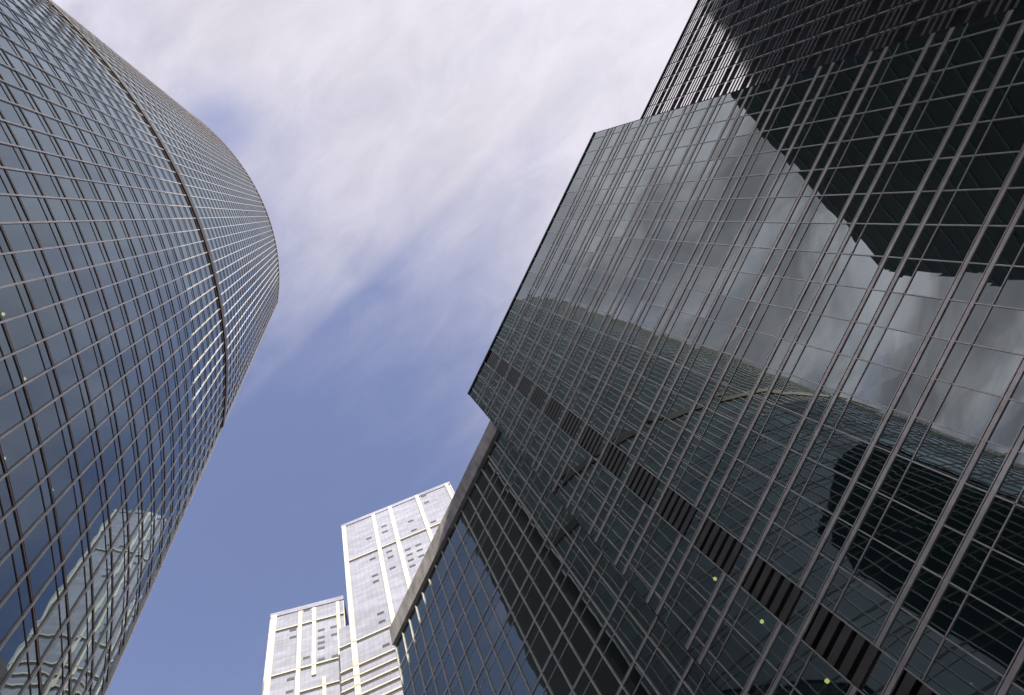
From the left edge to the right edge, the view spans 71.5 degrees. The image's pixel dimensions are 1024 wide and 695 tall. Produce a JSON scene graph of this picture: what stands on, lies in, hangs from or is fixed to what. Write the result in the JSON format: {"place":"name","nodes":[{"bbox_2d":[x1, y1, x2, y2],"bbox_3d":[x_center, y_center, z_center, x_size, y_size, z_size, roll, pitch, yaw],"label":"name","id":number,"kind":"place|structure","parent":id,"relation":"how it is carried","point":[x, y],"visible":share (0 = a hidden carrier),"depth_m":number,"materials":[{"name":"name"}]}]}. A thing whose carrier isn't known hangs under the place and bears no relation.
{"place":"outdoors","nodes":[
{"label":"outdoors","id":0,"kind":"place"},
{"bbox_2d":[0,0,278,694],"bbox_3d":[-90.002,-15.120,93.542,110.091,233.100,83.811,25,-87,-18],"label":"curved tower","id":1,"kind":"structure","parent":0,"point":[139,277],"depth_m":46.12,"materials":[{"name":"blue glass"}]},
{"bbox_2d":[52,0,696,694],"label":"sky","id":2,"kind":"structure","parent":0,"point":[409,163],"materials":[{"name":"blue"}]},
{"bbox_2d":[339,482,454,694],"bbox_3d":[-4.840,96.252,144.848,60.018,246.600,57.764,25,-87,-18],"label":"pale tower","id":3,"kind":"structure","parent":0,"point":[385,549],"depth_m":211.05,"materials":[{"name":"white concrete"}]},
{"bbox_2d":[389,0,1023,694],"bbox_3d":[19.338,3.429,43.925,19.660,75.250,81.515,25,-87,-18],"label":"office block","id":4,"kind":"structure","parent":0,"point":[747,392],"depth_m":36.07,"materials":[{"name":"black glass"}]},
{"label":"ground","id":5,"kind":"structure","parent":0,"visible":0},
{"bbox_2d":[262,595,348,694],"bbox_3d":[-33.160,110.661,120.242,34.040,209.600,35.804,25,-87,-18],"label":"pale tower","id":6,"kind":"structure","parent":5,"relation":"on","point":[303,654],"depth_m":194.20,"materials":[{"name":"white concrete"}]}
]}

